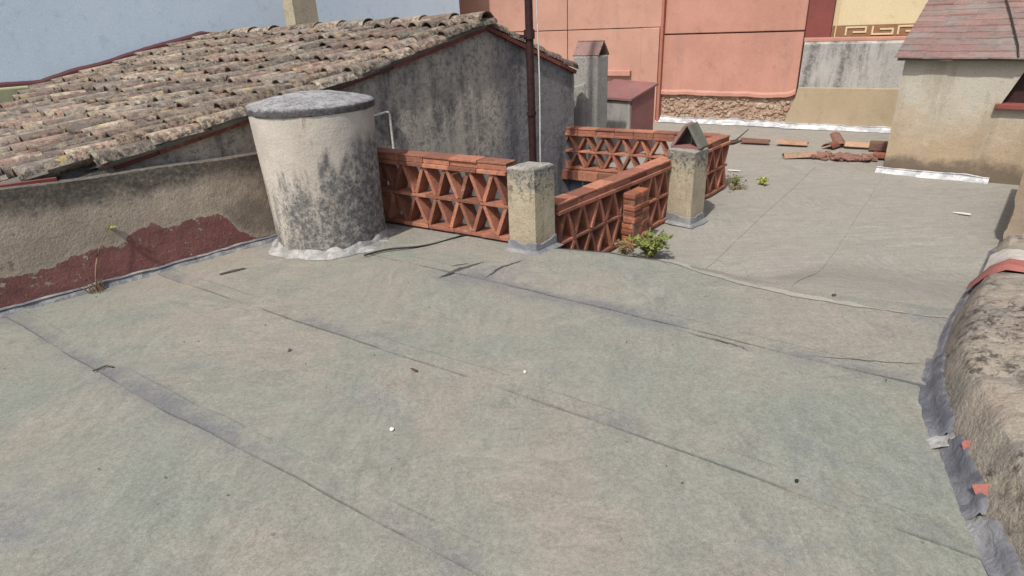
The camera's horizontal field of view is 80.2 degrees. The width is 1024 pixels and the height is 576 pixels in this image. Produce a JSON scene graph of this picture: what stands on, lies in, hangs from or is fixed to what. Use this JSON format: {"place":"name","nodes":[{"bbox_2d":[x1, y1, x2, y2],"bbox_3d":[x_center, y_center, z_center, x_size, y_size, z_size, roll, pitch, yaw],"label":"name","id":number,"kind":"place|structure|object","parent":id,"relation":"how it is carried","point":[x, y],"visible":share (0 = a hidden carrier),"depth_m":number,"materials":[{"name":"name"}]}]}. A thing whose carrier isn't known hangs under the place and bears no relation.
{"place":"outdoors","nodes":[
{"label":"outdoors","id":0,"kind":"place"},
{"bbox_2d":[0,122,1018,575],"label":"terrace floor","id":1,"kind":"structure","parent":0,"point":[734,366],"depth_m":2.78,"materials":[{"name":"grey concrete"}]},
{"bbox_2d":[78,224,116,293],"bbox_3d":[-2.815,-0.193,4.154,0.129,0.432,0.345,17,30,37],"label":"dry seedling","id":2,"kind":"object","parent":1,"relation":"on","point":[97,288],"visible":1,"depth_m":4.15,"materials":[{"name":"brown plant"}]},
{"bbox_2d":[92,365,113,371],"bbox_3d":[-2.142,0.417,3.187,0.098,0.013,0.030,-10,25,-17],"label":"twig","id":3,"kind":"object","parent":1,"relation":"on","point":[102,367],"visible":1,"depth_m":3.19,"materials":[{"name":"wood"}]},
{"bbox_2d":[0,152,276,318],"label":"parapet wall","id":4,"kind":"structure","parent":1,"relation":"on","point":[164,218],"depth_m":4.25,"materials":[{"name":"paint"}]},
{"bbox_2d":[218,266,243,274],"bbox_3d":[-2.028,-0.131,4.395,0.173,0.024,0.024,-19,29,-32],"label":"twig","id":5,"kind":"object","parent":1,"relation":"on","point":[230,270],"visible":1,"depth_m":4.39,"materials":[{"name":"grey wood"}]},
{"bbox_2d":[245,90,396,259],"bbox_3d":[-1.490,-0.916,4.794,1.011,1.220,1.020,-3,24,0],"label":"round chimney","id":6,"kind":"object","parent":1,"relation":"on","point":[317,153],"visible":1,"depth_m":4.46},
{"bbox_2d":[364,234,467,255],"bbox_3d":[-0.698,-0.340,4.742,0.917,0.029,0.062,-14,26,-24],"label":"floor cable","id":7,"kind":"object","parent":1,"relation":"on","point":[370,253],"visible":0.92,"depth_m":4.69,"materials":[{"name":"black rubber"}]},
{"bbox_2d":[4,222,886,499],"bbox_3d":[0.044,0.246,3.731,6.617,0.312,3.697,-6,24,-8],"label":"grit","id":8,"kind":"object","parent":1,"relation":"on","point":[379,399],"visible":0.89,"depth_m":2.82,"materials":[{"name":"grey gravel"}]},
{"bbox_2d":[377,147,515,240],"bbox_3d":[-0.671,-0.805,5.019,1.586,0.608,0.177,12,28,30],"label":"lattice fence","id":9,"kind":"object","parent":1,"relation":"on","point":[406,172],"visible":0.82,"depth_m":4.90,"materials":[{"name":"brick"}]},
{"bbox_2d":[504,161,562,255],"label":"fence pillar","id":10,"kind":"structure","parent":1,"relation":"on","point":[531,201],"depth_m":4.42,"materials":[{"name":"beige concrete"}]},
{"bbox_2d":[573,40,608,165],"bbox_3d":[1.081,-1.199,8.645,0.446,4.310,0.263,12,28,29],"label":"capped chimney","id":11,"kind":"object","parent":1,"relation":"on","point":[590,83],"visible":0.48,"depth_m":7.92,"materials":[{"name":"grey concrete"}]},
{"bbox_2d":[554,157,671,251],"bbox_3d":[0.909,-0.679,5.359,0.176,0.602,1.856,17,31,38],"label":"lattice fence","id":12,"kind":"object","parent":1,"relation":"on","point":[589,217],"visible":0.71,"depth_m":5.16,"materials":[{"name":"brick"}]},
{"bbox_2d":[614,238,639,254],"bbox_3d":[0.979,-0.352,5.204,0.215,0.159,0.274,-3,24,0],"label":"weed","id":13,"kind":"object","parent":1,"relation":"on","point":[622,249],"visible":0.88,"depth_m":5.19,"materials":[{"name":"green plant"}]},
{"bbox_2d":[606,79,658,152],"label":"annex block","id":14,"kind":"structure","parent":1,"relation":"on","point":[630,104],"depth_m":8.88,"materials":[{"name":"paint"}]},
{"bbox_2d":[621,187,649,248],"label":"brick pier","id":15,"kind":"structure","parent":1,"relation":"on","point":[636,207],"depth_m":5.30,"materials":[{"name":"brick"}]},
{"bbox_2d":[562,126,719,181],"bbox_3d":[1.483,-1.593,7.406,1.953,0.638,0.240,11,27,29],"label":"lattice fence","id":16,"kind":"object","parent":1,"relation":"on","point":[586,170],"visible":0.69,"depth_m":7.53,"materials":[{"name":"brick"}]},
{"bbox_2d":[626,227,672,258],"bbox_3d":[1.142,-0.353,5.018,0.370,0.297,0.401,17,30,37],"label":"weed","id":17,"kind":"object","parent":1,"relation":"on","point":[649,245],"visible":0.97,"depth_m":4.99,"materials":[{"name":"green plant"}]},
{"bbox_2d":[664,121,708,228],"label":"fence pillar","id":18,"kind":"structure","parent":1,"relation":"on","point":[688,150],"depth_m":5.76,"materials":[{"name":"beige concrete"}]},
{"bbox_2d":[704,134,730,198],"bbox_3d":[2.011,-1.251,6.537,0.177,0.603,1.240,17,30,37],"label":"lattice fence","id":19,"kind":"object","parent":1,"relation":"on","point":[718,146],"visible":0.43,"depth_m":6.71,"materials":[{"name":"brick"}]},
{"bbox_2d":[727,174,746,185],"bbox_3d":[2.611,-1.256,7.080,0.199,0.158,0.219,-13,26,-22],"label":"weed","id":20,"kind":"object","parent":1,"relation":"on","point":[735,181],"visible":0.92,"depth_m":7.09,"materials":[{"name":"green plant"}]},
{"bbox_2d":[726,183,748,189],"bbox_3d":[2.600,-1.152,6.964,0.258,0.080,0.343,4,25,14],"label":"weed","id":21,"kind":"object","parent":1,"relation":"on","point":[735,187],"visible":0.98,"depth_m":6.98,"materials":[{"name":"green plant"}]},
{"bbox_2d":[729,129,748,144],"bbox_3d":[2.576,-1.727,6.975,0.313,0.166,0.071,-6,24,-7],"label":"dead twig","id":22,"kind":"object","parent":1,"relation":"on","point":[734,141],"visible":0.62,"depth_m":6.98,"materials":[{"name":"wood"}]},
{"bbox_2d":[740,138,769,143],"bbox_3d":[3.730,-2.266,9.324,0.420,0.056,0.179,10,27,26],"label":"loose tile","id":23,"kind":"object","parent":1,"relation":"on","point":[750,140],"visible":0.93,"depth_m":9.28,"materials":[{"name":"ceramic"}]},
{"bbox_2d":[756,176,767,184],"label":"weed","id":24,"kind":"object","parent":1,"relation":"on","point":[762,180],"visible":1,"depth_m":7.11,"materials":[{"name":"green plant"}]},
{"bbox_2d":[776,139,808,145],"bbox_3d":[4.194,-2.184,9.085,0.420,0.060,0.178,13,28,31],"label":"loose tile","id":25,"kind":"object","parent":1,"relation":"on","point":[790,142],"visible":1,"depth_m":9.05,"materials":[{"name":"ceramic"}]},
{"bbox_2d":[782,152,816,158],"bbox_3d":[3.949,-1.834,8.342,0.420,0.060,0.179,-1,24,12],"label":"loose tile","id":26,"kind":"object","parent":1,"relation":"on","point":[797,155],"visible":0.98,"depth_m":8.30,"materials":[{"name":"ceramic"}]},
{"bbox_2d":[821,141,844,147],"bbox_3d":[4.690,-2.100,8.843,0.400,0.060,0.179,-19,29,-33],"label":"loose tile","id":27,"kind":"object","parent":1,"relation":"on","point":[834,144],"visible":0.84,"depth_m":8.77,"materials":[{"name":"ceramic"}]},
{"bbox_2d":[830,132,847,146],"bbox_3d":[4.806,-2.194,8.947,0.179,0.056,0.420,3,39,12],"label":"loose tile","id":28,"kind":"object","parent":1,"relation":"on","point":[837,137],"visible":0.92,"depth_m":8.96,"materials":[{"name":"ceramic"}]},
{"bbox_2d":[780,36,906,132],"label":"boundary wall","id":29,"kind":"structure","parent":1,"relation":"on","point":[849,83],"depth_m":9.80,"materials":[{"name":"beige paint"}]},
{"bbox_2d":[810,151,877,161],"bbox_3d":[4.445,-1.764,8.159,0.833,0.098,0.397,13,28,31],"label":"broken tile heap","id":30,"kind":"object","parent":1,"relation":"on","point":[839,156],"visible":0.99,"depth_m":8.11,"materials":[{"name":"ceramic"}]},
{"bbox_2d":[844,141,869,146],"bbox_3d":[5.000,-2.060,8.697,0.420,0.060,0.179,11,27,28],"label":"loose tile","id":31,"kind":"object","parent":1,"relation":"on","point":[856,144],"visible":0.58,"depth_m":8.68,"materials":[{"name":"ceramic"}]},
{"bbox_2d":[868,140,887,150],"bbox_3d":[5.236,-1.966,8.443,0.480,0.110,0.180,12,28,29],"label":"clay slab","id":32,"kind":"object","parent":1,"relation":"on","point":[878,145],"depth_m":8.44,"materials":[{"name":"red ceramic"}]},
{"bbox_2d":[873,151,885,158],"bbox_3d":[4.946,-1.749,8.019,0.320,0.060,0.160,12,28,29],"label":"clay slab","id":33,"kind":"object","parent":1,"relation":"on","point":[877,154],"depth_m":8.01,"materials":[{"name":"ceramic"}]},
{"bbox_2d":[875,0,1023,184],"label":"hut","id":34,"kind":"object","parent":1,"relation":"on","point":[959,113],"visible":0.97,"depth_m":6.84,"materials":[{"name":"beige paint"}]},
{"bbox_2d":[1006,0,1019,57],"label":"roof cable","id":35,"kind":"object","parent":34,"relation":"attached to","point":[1017,42],"visible":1,"depth_m":6.58,"materials":[{"name":"black rubber"}]},
{"bbox_2d":[918,233,1023,575],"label":"rough parapet","id":36,"kind":"structure","parent":1,"relation":"on","point":[972,390],"depth_m":2.35,"materials":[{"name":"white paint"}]},
{"bbox_2d":[961,440,970,449],"bbox_3d":[1.677,0.578,2.231,0.047,0.040,0.031,6,25,19],"label":"clay shard","id":37,"kind":"object","parent":36,"relation":"on","point":[965,444],"visible":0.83,"depth_m":2.23,"materials":[{"name":"red ceramic"}]},
{"bbox_2d":[971,483,989,494],"bbox_3d":[1.588,0.677,2.034,0.078,0.050,0.045,6,25,18],"label":"clay shard","id":38,"kind":"object","parent":36,"relation":"on","point":[979,488],"visible":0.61,"depth_m":2.04,"materials":[{"name":"red ceramic"}]},
{"bbox_2d":[1003,172,1023,239],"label":"block wall","id":39,"kind":"structure","parent":1,"relation":"on","point":[1015,224],"depth_m":4.86,"materials":[{"name":"paint"}]},
{"bbox_3d":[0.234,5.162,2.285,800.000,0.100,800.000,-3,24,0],"label":"ground","id":40,"kind":"structure","parent":0,"visible":0},
{"bbox_2d":[0,0,459,87],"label":"blue building","id":41,"kind":"structure","parent":40,"relation":"on","point":[41,41],"depth_m":7.89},
{"bbox_2d":[0,86,27,102],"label":"lime ledge","id":42,"kind":"object","parent":41,"relation":"attached to","point":[6,93],"depth_m":7.19,"materials":[{"name":"paint"}]},
{"bbox_2d":[459,0,809,126],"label":"salmon building","id":43,"kind":"structure","parent":40,"relation":"on","point":[728,62],"depth_m":10.93,"materials":[{"name":"pink paint"}]},
{"bbox_2d":[803,0,927,44],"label":"cream building","id":44,"kind":"structure","parent":40,"relation":"on","point":[847,18],"depth_m":9.58,"materials":[{"name":"yellow paint"}]},
{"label":"light well floor","id":45,"kind":"structure","parent":0,"visible":0},
{"bbox_2d":[0,11,577,230],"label":"tiled house","id":46,"kind":"structure","parent":45,"relation":"on","point":[452,83],"depth_m":6.04,"materials":[{"name":"paint"}]},
{"bbox_2d":[282,0,318,25],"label":"plaster post","id":47,"kind":"object","parent":46,"relation":"attached to","point":[297,12],"depth_m":8.46,"materials":[{"name":"beige paint"}]},
{"bbox_2d":[374,111,402,213],"bbox_3d":[-1.280,-0.934,5.875,0.024,1.462,0.466,19,32,40],"label":"conduit","id":48,"kind":"object","parent":46,"relation":"attached to","point":[390,123],"visible":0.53,"depth_m":5.76,"materials":[{"name":"white plastic"}]},
{"bbox_2d":[520,0,536,161],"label":"antenna pole","id":49,"kind":"object","parent":45,"relation":"on","point":[529,34],"visible":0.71,"depth_m":6.51,"materials":[{"name":"metal"}]},
{"bbox_2d":[536,0,540,161],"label":"white cable","id":50,"kind":"object","parent":49,"relation":"hanging from","point":[539,84],"visible":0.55,"depth_m":6.59,"materials":[{"name":"plastic"}]},
{"bbox_2d":[570,180,591,190],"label":"light well wall","id":51,"kind":"structure","parent":45,"relation":"on","point":[575,184],"depth_m":7.98,"materials":[{"name":"grey concrete"}]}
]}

